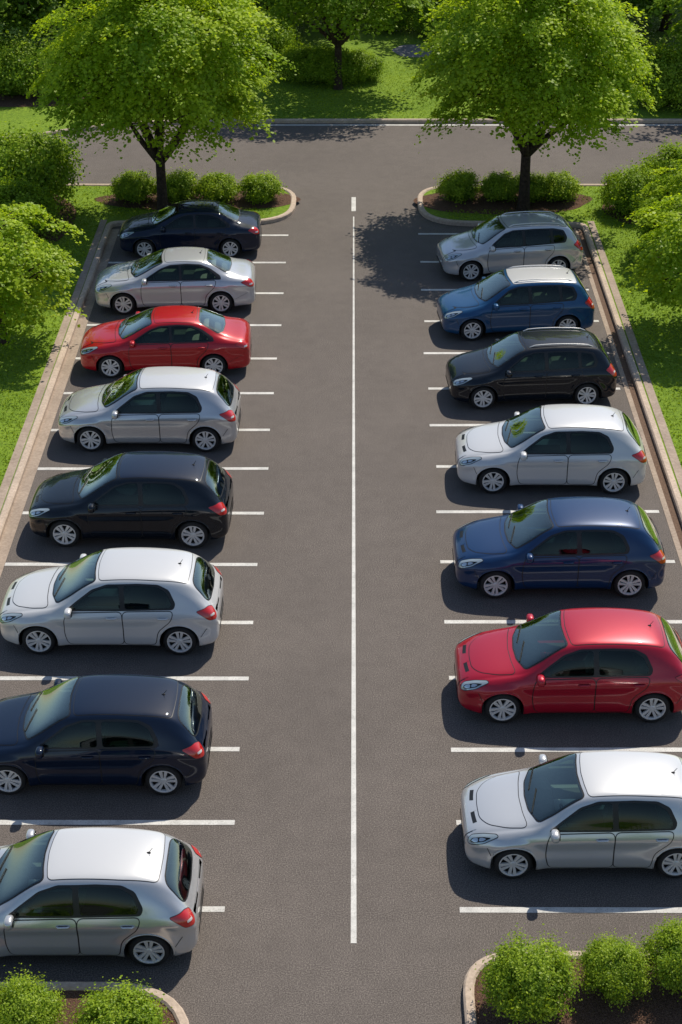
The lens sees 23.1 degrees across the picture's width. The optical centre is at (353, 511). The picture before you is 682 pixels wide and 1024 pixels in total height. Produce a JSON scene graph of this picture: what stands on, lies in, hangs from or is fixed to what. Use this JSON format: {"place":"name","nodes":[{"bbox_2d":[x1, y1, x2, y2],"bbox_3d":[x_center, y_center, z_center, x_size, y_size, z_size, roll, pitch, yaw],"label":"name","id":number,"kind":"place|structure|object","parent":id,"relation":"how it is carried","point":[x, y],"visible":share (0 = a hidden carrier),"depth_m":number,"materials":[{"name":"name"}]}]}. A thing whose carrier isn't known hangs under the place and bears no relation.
{"place":"outdoors","nodes":[
{"label":"outdoors","id":0,"kind":"place"},
{"bbox_2d":[0,186,289,512],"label":"lawn","id":1,"kind":"structure","parent":0,"point":[276,211],"depth_m":44.19,"materials":[{"name":"green plant"}]},
{"bbox_2d":[11,196,76,249],"bbox_3d":[-9.941,-8.974,51.731,2.584,0.001,5.189,0,30,0],"label":"bush","id":2,"kind":"object","parent":1,"relation":"on","point":[66,209],"visible":0.2,"depth_m":51.84,"materials":[{"name":"green plant"}]},
{"bbox_2d":[0,162,63,241],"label":"shrub","id":3,"kind":"object","parent":2,"relation":"on","point":[17,192],"visible":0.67,"depth_m":49.88,"materials":[{"name":"green plant"}]},
{"bbox_2d":[0,202,88,348],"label":"tree","id":4,"kind":"object","parent":1,"relation":"on","point":[15,287],"visible":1,"depth_m":41.98,"materials":[{"name":"green plant"}]},
{"bbox_2d":[0,117,90,217],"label":"shrub","id":5,"kind":"object","parent":1,"relation":"on","point":[43,158],"visible":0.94,"depth_m":51.69,"materials":[{"name":"green plant"}]},
{"bbox_2d":[0,220,106,510],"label":"edging","id":6,"kind":"object","parent":1,"relation":"on","point":[16,455],"visible":0.97,"depth_m":42.19,"materials":[{"name":"concrete"}]},
{"bbox_2d":[96,191,300,209],"bbox_3d":[-4.997,-9.994,53.498,6.622,0.001,2.037,0,30,0],"label":"mulch bed","id":7,"kind":"object","parent":1,"relation":"on","point":[282,200],"visible":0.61,"depth_m":53.27,"materials":[{"name":"brown soil"}]},
{"bbox_2d":[105,168,156,204],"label":"shrub","id":8,"kind":"object","parent":7,"relation":"on","point":[136,187],"visible":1,"depth_m":52.86,"materials":[{"name":"green plant"}]},
{"bbox_2d":[14,0,298,210],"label":"maple tree","id":9,"kind":"object","parent":7,"relation":"on","point":[174,41],"visible":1,"depth_m":47.99,"materials":[{"name":"green plant"}]},
{"bbox_2d":[151,165,199,203],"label":"shrub","id":10,"kind":"object","parent":7,"relation":"on","point":[179,186],"visible":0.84,"depth_m":52.92,"materials":[{"name":"green plant"}]},
{"bbox_2d":[192,168,243,204],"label":"shrub","id":11,"kind":"object","parent":7,"relation":"on","point":[219,187],"visible":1,"depth_m":52.92,"materials":[{"name":"green plant"}]},
{"bbox_2d":[234,169,287,205],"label":"shrub","id":12,"kind":"object","parent":7,"relation":"on","point":[261,188],"visible":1,"depth_m":52.93,"materials":[{"name":"green plant"}]},
{"bbox_2d":[0,123,681,1023],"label":"car park surface","id":13,"kind":"object","parent":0,"point":[274,945],"depth_m":32.12,"materials":[{"name":"grey asphalt"}]},
{"bbox_2d":[0,229,118,575],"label":"gutter","id":14,"kind":"object","parent":13,"relation":"on","point":[9,532],"visible":0.9,"depth_m":40.34,"materials":[{"name":"concrete"}]},
{"bbox_2d":[0,991,176,1023],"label":"mulch bed","id":15,"kind":"object","parent":13,"relation":"on","point":[71,997],"visible":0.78,"depth_m":23.97,"materials":[{"name":"brown soil"}]},
{"bbox_2d":[0,963,72,1023],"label":"shrub","id":16,"kind":"object","parent":15,"relation":"on","point":[32,1003],"visible":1,"depth_m":22.96,"materials":[{"name":"green plant"}]},
{"bbox_2d":[62,972,172,1023],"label":"shrub","id":17,"kind":"object","parent":15,"relation":"on","point":[111,1008],"visible":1,"depth_m":22.70,"materials":[{"name":"green plant"}]},
{"bbox_2d":[0,982,188,1023],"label":"kerb","id":18,"kind":"structure","parent":13,"relation":"on","point":[176,1010],"depth_m":24.21,"materials":[{"name":"concrete"}]},
{"bbox_2d":[0,827,203,965],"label":"parked car","id":19,"kind":"object","parent":13,"relation":"on","point":[137,894],"visible":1,"depth_m":24.44,"materials":[{"name":"silver metal"}]},
{"bbox_2d":[0,674,212,794],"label":"parked car","id":20,"kind":"object","parent":13,"relation":"on","point":[154,733],"visible":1,"depth_m":27.84,"materials":[{"name":"black metal"}]},
{"bbox_2d":[0,547,223,654],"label":"parked car","id":21,"kind":"object","parent":13,"relation":"on","point":[172,600],"visible":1,"depth_m":31.40,"materials":[{"name":"white metal"}]},
{"bbox_2d":[0,820,234,824],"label":"parking line","id":22,"kind":"object","parent":13,"relation":"on","point":[117,822],"visible":1,"depth_m":27.53,"materials":[{"name":"paint"}]},
{"bbox_2d":[0,676,248,679],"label":"parking line","id":23,"kind":"object","parent":13,"relation":"on","point":[70,677],"visible":0.67,"depth_m":31.04,"materials":[{"name":"paint"}]},
{"bbox_2d":[5,563,256,565],"bbox_3d":[-4.594,1.080,34.520,5.212,0.001,0.132,0,30,0],"label":"parking line","id":24,"kind":"object","parent":13,"relation":"on","point":[62,564],"visible":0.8,"depth_m":34.51,"materials":[{"name":"paint"}]},
{"bbox_2d":[29,451,233,547],"bbox_3d":[-4.707,-0.381,35.418,4.235,1.634,2.196,1,30,1],"label":"parked car","id":25,"kind":"object","parent":13,"relation":"on","point":[187,499],"visible":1,"depth_m":34.78,"materials":[{"name":"black metal"}]},
{"bbox_2d":[22,511,263,514],"bbox_3d":[-4.576,0.021,36.353,5.249,0.001,0.133,0,30,0],"label":"parking line","id":26,"kind":"object","parent":13,"relation":"on","point":[249,513],"visible":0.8,"depth_m":36.33,"materials":[{"name":"paint"}]},
{"bbox_2d":[0,184,295,540],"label":"kerb","id":27,"kind":"structure","parent":13,"relation":"on","point":[26,454],"depth_m":42.75,"materials":[{"name":"concrete"}]},
{"bbox_2d":[58,366,240,451],"bbox_3d":[-4.768,-2.514,39.127,4.194,1.619,2.175,0,30,1],"label":"parked car","id":28,"kind":"object","parent":13,"relation":"on","point":[199,409],"visible":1,"depth_m":38.49,"materials":[{"name":"grey paint"}]},
{"bbox_2d":[37,467,267,469],"bbox_3d":[-4.572,-0.989,38.103,5.256,0.001,0.132,0,30,0],"label":"parking line","id":29,"kind":"object","parent":13,"relation":"on","point":[81,468],"visible":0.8,"depth_m":38.11,"materials":[{"name":"paint"}]},
{"bbox_2d":[51,429,269,430],"bbox_3d":[-4.597,-1.952,39.771,5.207,0.001,0.133,0,30,0],"label":"parking line","id":30,"kind":"object","parent":13,"relation":"on","point":[239,429],"visible":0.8,"depth_m":39.77,"materials":[{"name":"paint"}]},
{"bbox_2d":[80,305,251,377],"bbox_3d":[-4.779,-4.459,42.601,4.314,1.514,2.072,-1,30,-2],"label":"parked car","id":31,"kind":"object","parent":13,"relation":"on","point":[184,336],"visible":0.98,"depth_m":41.99,"materials":[{"name":"red metal"}]},
{"bbox_2d":[63,392,273,393],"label":"parking line","id":32,"kind":"object","parent":13,"relation":"on","point":[240,392],"visible":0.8,"depth_m":41.53,"materials":[{"name":"paint"}]},
{"bbox_2d":[95,247,255,314],"bbox_3d":[-4.906,-6.496,46.099,4.402,1.545,2.115,-1,30,-2],"label":"parked car","id":33,"kind":"object","parent":13,"relation":"on","point":[204,277],"visible":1,"depth_m":45.48,"materials":[{"name":"silver metal"}]},
{"bbox_2d":[75,357,276,358],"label":"parking line","id":34,"kind":"object","parent":13,"relation":"on","point":[251,358],"visible":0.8,"depth_m":43.27,"materials":[{"name":"paint"}]},
{"bbox_2d":[87,324,280,325],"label":"parking line","id":35,"kind":"object","parent":13,"relation":"on","point":[250,324],"visible":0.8,"depth_m":45.16,"materials":[{"name":"paint"}]},
{"bbox_2d":[119,200,261,257],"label":"parked car","id":36,"kind":"object","parent":13,"relation":"on","point":[225,229],"visible":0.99,"depth_m":49.06,"materials":[{"name":"blue paint"}]},
{"bbox_2d":[108,262,285,262],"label":"bay line","id":37,"kind":"object","parent":13,"relation":"on","point":[253,262],"visible":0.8,"depth_m":49.07,"materials":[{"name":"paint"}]},
{"bbox_2d":[118,234,287,235],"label":"parking line","id":38,"kind":"object","parent":13,"relation":"on","point":[272,235],"visible":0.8,"depth_m":51.00,"materials":[{"name":"paint"}]},
{"bbox_2d":[202,906,224,911],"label":"parking line","id":39,"kind":"object","parent":13,"relation":"on","point":[213,908],"visible":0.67,"depth_m":25.80,"materials":[{"name":"paint"}]},
{"bbox_2d":[210,747,239,750],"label":"parking line","id":40,"kind":"object","parent":13,"relation":"on","point":[224,748],"visible":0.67,"depth_m":29.22,"materials":[{"name":"paint"}]},
{"bbox_2d":[221,621,252,623],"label":"parking line","id":41,"kind":"object","parent":13,"relation":"on","point":[236,622],"visible":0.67,"depth_m":32.65,"materials":[{"name":"paint"}]},
{"bbox_2d":[256,292,283,293],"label":"parking line","id":42,"kind":"object","parent":13,"relation":"on","point":[269,292],"visible":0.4,"depth_m":47.10,"materials":[{"name":"paint"}]},
{"bbox_2d":[14,119,681,137],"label":"kerb","id":43,"kind":"structure","parent":13,"relation":"on","point":[420,121],"depth_m":60.89,"materials":[{"name":"concrete"}]},
{"bbox_2d":[351,197,355,210],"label":"line","id":44,"kind":"object","parent":13,"relation":"on","point":[353,203],"visible":1,"depth_m":53.44,"materials":[{"name":"paint"}]},
{"bbox_2d":[351,217,356,942],"bbox_3d":[0.000,-1.391,38.799,0.088,0.001,31.508,0,30,0],"label":"line","id":45,"kind":"object","parent":13,"relation":"on","point":[353,832],"visible":1,"depth_m":30.74,"materials":[{"name":"paint"}]},
{"bbox_2d":[418,233,458,234],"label":"parking line","id":46,"kind":"object","parent":13,"relation":"on","point":[437,233],"visible":0.4,"depth_m":51.15,"materials":[{"name":"paint"}]},
{"bbox_2d":[436,465,455,467],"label":"parking line","id":47,"kind":"object","parent":13,"relation":"on","point":[445,466],"visible":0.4,"depth_m":38.19,"materials":[{"name":"paint"}]},
{"bbox_2d":[430,424,482,425],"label":"parking line","id":48,"kind":"object","parent":13,"relation":"on","point":[455,424],"visible":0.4,"depth_m":40.02,"materials":[{"name":"paint"}]},
{"bbox_2d":[257,124,681,125],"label":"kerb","id":49,"kind":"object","parent":13,"relation":"on","point":[435,124],"visible":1,"depth_m":60.79,"materials":[{"name":"paint"}]},
{"bbox_2d":[421,289,588,290],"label":"parking line","id":50,"kind":"object","parent":13,"relation":"on","point":[443,289],"visible":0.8,"depth_m":47.29,"materials":[{"name":"paint"}]},
{"bbox_2d":[436,211,582,280],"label":"parked car","id":51,"kind":"object","parent":13,"relation":"on","point":[492,245],"visible":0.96,"depth_m":47.63,"materials":[{"name":"grey paint"}]},
{"bbox_2d":[424,320,598,321],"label":"parking line","id":52,"kind":"object","parent":13,"relation":"on","point":[439,320],"visible":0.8,"depth_m":45.37,"materials":[{"name":"paint"}]},
{"bbox_2d":[437,265,594,340],"bbox_3d":[4.313,-5.673,44.639,4.086,1.579,2.070,-3,30,-5],"label":"parked car","id":53,"kind":"object","parent":13,"relation":"on","point":[517,298],"visible":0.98,"depth_m":44.02,"materials":[{"name":"blue metal"}]},
{"bbox_2d":[424,352,608,353],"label":"parking line","id":54,"kind":"object","parent":13,"relation":"on","point":[449,352],"visible":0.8,"depth_m":43.59,"materials":[{"name":"paint"}]},
{"bbox_2d":[428,387,619,389],"bbox_3d":[4.257,-3.081,41.726,4.787,0.001,0.128,0,30,0],"label":"parking line","id":55,"kind":"object","parent":13,"relation":"on","point":[438,388],"visible":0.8,"depth_m":41.73,"materials":[{"name":"paint"}]},
{"bbox_2d":[445,327,616,408],"bbox_3d":[4.348,-3.621,41.084,4.086,1.579,2.070,-2,30,-4],"label":"parked car","id":56,"kind":"object","parent":13,"relation":"on","point":[544,363],"visible":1,"depth_m":40.48,"materials":[{"name":"black metal"}]},
{"bbox_2d":[436,510,658,512],"bbox_3d":[4.225,-0.008,36.404,4.850,0.001,0.120,0,30,0],"label":"parking line","id":57,"kind":"object","parent":13,"relation":"on","point":[497,511],"visible":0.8,"depth_m":36.41,"materials":[{"name":"paint"}]},
{"bbox_2d":[417,184,681,525],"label":"kerb","id":58,"kind":"structure","parent":13,"relation":"on","point":[660,450],"depth_m":43.92,"materials":[{"name":"concrete"}]},
{"bbox_2d":[455,404,646,493],"bbox_3d":[4.392,-1.519,37.405,4.194,1.619,2.175,0,30,1],"label":"parked car","id":59,"kind":"object","parent":13,"relation":"on","point":[568,445],"visible":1,"depth_m":36.77,"materials":[{"name":"white metal"}]},
{"bbox_2d":[463,951,649,1023],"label":"kerb","id":60,"kind":"structure","parent":13,"relation":"on","point":[472,974],"depth_m":24.23,"materials":[{"name":"concrete"}]},
{"bbox_2d":[440,560,674,562],"bbox_3d":[4.222,1.027,34.611,4.856,0.001,0.120,0,30,0],"label":"parking line","id":61,"kind":"object","parent":13,"relation":"on","point":[451,561],"visible":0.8,"depth_m":34.62,"materials":[{"name":"paint"}]},
{"bbox_2d":[452,497,665,597],"bbox_3d":[4.120,0.601,33.733,4.194,1.619,2.175,0,30,0],"label":"parked car","id":62,"kind":"object","parent":13,"relation":"on","point":[580,543],"visible":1,"depth_m":33.11,"materials":[{"name":"blue metal"}]},
{"bbox_2d":[444,620,681,623],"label":"parking line","id":63,"kind":"object","parent":13,"relation":"on","point":[509,621],"visible":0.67,"depth_m":32.68,"materials":[{"name":"paint"}]},
{"bbox_2d":[451,748,681,751],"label":"parking line","id":64,"kind":"object","parent":13,"relation":"on","point":[559,749],"visible":1,"depth_m":29.20,"materials":[{"name":"paint"}]},
{"bbox_2d":[454,608,681,722],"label":"parked car","id":65,"kind":"object","parent":13,"relation":"on","point":[599,660],"visible":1,"depth_m":29.58,"materials":[{"name":"red metal"}]},
{"bbox_2d":[460,907,681,912],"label":"parking line","id":66,"kind":"object","parent":13,"relation":"on","point":[570,909],"visible":1,"depth_m":25.77,"materials":[{"name":"paint"}]},
{"bbox_2d":[460,751,681,878],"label":"parked car","id":67,"kind":"object","parent":13,"relation":"on","point":[606,809],"visible":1,"depth_m":26.12,"materials":[{"name":"white metal"}]},
{"bbox_2d":[474,959,681,1023],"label":"mulch bed","id":68,"kind":"object","parent":13,"relation":"on","point":[657,1008],"visible":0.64,"depth_m":23.90,"materials":[{"name":"brown soil"}]},
{"bbox_2d":[470,923,596,1023],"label":"shrub","id":69,"kind":"object","parent":68,"relation":"on","point":[533,984],"visible":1,"depth_m":23.32,"materials":[{"name":"green plant"}]},
{"bbox_2d":[574,928,655,1015],"bbox_3d":[3.754,6.485,23.982,1.314,1.052,1.186,-11,32,-19],"label":"shrub","id":70,"kind":"object","parent":68,"relation":"on","point":[618,970],"visible":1,"depth_m":23.75,"materials":[{"name":"green plant"}]},
{"bbox_2d":[629,913,681,1001],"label":"shrub","id":71,"kind":"object","parent":68,"relation":"on","point":[667,959],"visible":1,"depth_m":23.92,"materials":[{"name":"green plant"}]},
{"bbox_2d":[574,230,681,565],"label":"gutter","id":72,"kind":"object","parent":13,"relation":"on","point":[656,460],"visible":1,"depth_m":41.24,"materials":[{"name":"grey concrete"}]},
{"bbox_2d":[0,0,681,136],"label":"lawn","id":73,"kind":"structure","parent":0,"point":[380,45],"depth_m":64.26,"materials":[{"name":"green plant"}]},
{"bbox_2d":[0,0,76,45],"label":"broadleaf tree","id":74,"kind":"object","parent":73,"relation":"on","point":[13,19],"visible":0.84,"depth_m":63.76,"materials":[{"name":"green plant"}]},
{"bbox_2d":[0,90,88,106],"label":"mulch bed","id":75,"kind":"object","parent":73,"relation":"on","point":[20,100],"visible":0.14,"depth_m":62.96,"materials":[{"name":"brown soil"}]},
{"bbox_2d":[0,30,46,98],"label":"shrub","id":76,"kind":"object","parent":75,"relation":"on","point":[11,58],"visible":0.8,"depth_m":62.48,"materials":[{"name":"green plant"}]},
{"bbox_2d":[25,36,79,99],"bbox_3d":[-11.284,-16.967,63.339,3.270,2.384,3.211,-5,30,-9],"label":"shrub","id":77,"kind":"object","parent":75,"relation":"on","point":[39,67],"visible":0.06,"depth_m":62.72,"materials":[{"name":"green plant"}]},
{"bbox_2d":[1,0,104,49],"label":"broadleaf tree","id":78,"kind":"object","parent":73,"relation":"on","point":[71,11],"visible":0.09,"depth_m":66.08,"materials":[{"name":"green plant"}]},
{"bbox_2d":[229,7,306,68],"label":"shrub","id":79,"kind":"object","parent":73,"relation":"on","point":[279,40],"visible":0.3,"depth_m":66.34,"materials":[{"name":"green plant"}]},
{"bbox_2d":[212,0,327,19],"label":"broadleaf tree","id":80,"kind":"object","parent":73,"relation":"on","point":[267,7],"visible":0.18,"depth_m":69.20,"materials":[{"name":"green plant"}]},
{"bbox_2d":[267,38,315,84],"bbox_3d":[-1.943,-17.729,65.361,2.862,1.639,2.810,22,36,33],"label":"shrub","id":81,"kind":"object","parent":73,"relation":"on","point":[291,55],"visible":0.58,"depth_m":64.79,"materials":[{"name":"green plant"}]},
{"bbox_2d":[291,42,366,89],"bbox_3d":[-0.973,-17.559,64.926,3.270,1.788,3.211,-20,36,-31],"label":"shrub","id":82,"kind":"object","parent":73,"relation":"on","point":[321,69],"visible":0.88,"depth_m":64.24,"materials":[{"name":"green plant"}]},
{"bbox_2d":[0,61,681,484],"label":"grass","id":83,"kind":"structure","parent":73,"relation":"on","point":[330,87],"depth_m":49.37,"materials":[{"name":"green plant"}]},
{"bbox_2d":[250,0,440,89],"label":"broadleaf tree","id":84,"kind":"object","parent":73,"relation":"on","point":[337,37],"visible":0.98,"depth_m":61.31,"materials":[{"name":"green plant"}]},
{"bbox_2d":[344,44,387,85],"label":"shrub","id":85,"kind":"object","parent":73,"relation":"on","point":[371,65],"visible":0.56,"depth_m":64.82,"materials":[{"name":"green plant"}]},
{"bbox_2d":[362,0,416,36],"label":"shrub","id":86,"kind":"object","parent":73,"relation":"on","point":[402,23],"visible":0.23,"depth_m":71.32,"materials":[{"name":"green plant"}]},
{"bbox_2d":[403,0,462,37],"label":"shrub","id":87,"kind":"object","parent":73,"relation":"on","point":[416,17],"visible":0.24,"depth_m":70.58,"materials":[{"name":"green plant"}]},
{"bbox_2d":[611,0,679,32],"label":"broadleaf tree","id":88,"kind":"object","parent":73,"relation":"on","point":[640,6],"visible":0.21,"depth_m":68.21,"materials":[{"name":"green plant"}]},
{"bbox_2d":[622,35,681,111],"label":"shrub","id":89,"kind":"object","parent":73,"relation":"on","point":[669,56],"visible":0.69,"depth_m":61.48,"materials":[{"name":"green plant"}]},
{"bbox_2d":[636,0,676,31],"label":"broadleaf tree","id":90,"kind":"object","parent":73,"relation":"on","point":[666,17],"visible":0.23,"depth_m":71.83,"materials":[{"name":"green plant"}]},
{"bbox_2d":[643,0,681,47],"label":"broadleaf tree","id":91,"kind":"object","parent":73,"relation":"on","point":[670,4],"visible":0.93,"depth_m":62.23,"materials":[{"name":"green plant"}]},
{"bbox_2d":[657,48,681,114],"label":"shrub","id":92,"kind":"object","parent":73,"relation":"on","point":[676,97],"visible":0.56,"depth_m":61.21,"materials":[{"name":"green plant"}]},
{"bbox_2d":[392,45,432,56],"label":"path","id":93,"kind":"structure","parent":0,"point":[405,50],"depth_m":69.20,"materials":[{"name":"stone"}]},
{"bbox_2d":[423,186,681,496],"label":"lawn","id":94,"kind":"structure","parent":0,"point":[572,218],"depth_m":45.45,"materials":[{"name":"green plant"}]},
{"bbox_2d":[414,191,591,214],"bbox_3d":[4.777,-9.912,53.356,5.758,0.001,2.482,0,30,0],"label":"mulch bed","id":95,"kind":"object","parent":94,"relation":"on","point":[434,201],"visible":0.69,"depth_m":53.10,"materials":[{"name":"brown soil"}]},
{"bbox_2d":[431,165,483,206],"bbox_3d":[3.354,-10.431,53.297,1.879,1.036,1.777,18,35,28],"label":"shrub","id":96,"kind":"object","parent":95,"relation":"on","point":[458,187],"visible":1,"depth_m":53.01,"materials":[{"name":"green plant"}]},
{"bbox_2d":[479,167,519,202],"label":"shrub","id":97,"kind":"object","parent":95,"relation":"on","point":[499,187],"visible":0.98,"depth_m":52.93,"materials":[{"name":"green plant"}]},
{"bbox_2d":[513,170,550,202],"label":"shrub","id":98,"kind":"object","parent":95,"relation":"on","point":[537,192],"visible":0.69,"depth_m":52.99,"materials":[{"name":"green plant"}]},
{"bbox_2d":[401,0,664,210],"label":"maple tree","id":99,"kind":"object","parent":95,"relation":"on","point":[588,92],"visible":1,"depth_m":48.52,"materials":[{"name":"green plant"}]},
{"bbox_2d":[539,168,583,202],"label":"shrub","id":100,"kind":"object","parent":95,"relation":"on","point":[562,186],"visible":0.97,"depth_m":52.91,"materials":[{"name":"green plant"}]},
{"bbox_2d":[602,205,642,224],"bbox_3d":[9.366,-9.505,52.651,3.069,0.001,2.896,0,30,0],"label":"mulch bed","id":101,"kind":"object","parent":94,"relation":"on","point":[615,214],"visible":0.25,"depth_m":52.23,"materials":[{"name":"brown soil"}]},
{"bbox_2d":[592,158,667,221],"bbox_3d":[8.701,-10.148,52.034,2.534,1.847,2.489,20,35,30],"label":"shrub","id":102,"kind":"object","parent":101,"relation":"on","point":[620,191],"visible":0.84,"depth_m":51.66,"materials":[{"name":"green plant"}]},
{"bbox_2d":[635,135,681,192],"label":"shrub","id":103,"kind":"object","parent":101,"relation":"on","point":[674,153],"visible":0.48,"depth_m":52.49,"materials":[{"name":"green plant"}]},
{"bbox_2d":[588,221,681,492],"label":"edging","id":104,"kind":"object","parent":94,"relation":"on","point":[667,439],"visible":1,"depth_m":42.86,"materials":[{"name":"concrete"}]},
{"bbox_2d":[620,193,681,321],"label":"tree","id":105,"kind":"object","parent":94,"relation":"on","point":[664,251],"visible":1,"depth_m":42.96,"materials":[{"name":"green plant"}]},
{"bbox_2d":[626,194,679,248],"bbox_3d":[9.527,-8.671,49.251,2.810,2.086,2.862,1,30,1],"label":"shrub","id":106,"kind":"object","parent":94,"relation":"on","point":[635,228],"visible":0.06,"depth_m":49.10,"materials":[{"name":"green plant"}]},
{"bbox_2d":[632,159,681,235],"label":"tree","id":107,"kind":"object","parent":94,"relation":"on","point":[664,186],"visible":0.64,"depth_m":47.80,"materials":[{"name":"green plant"}]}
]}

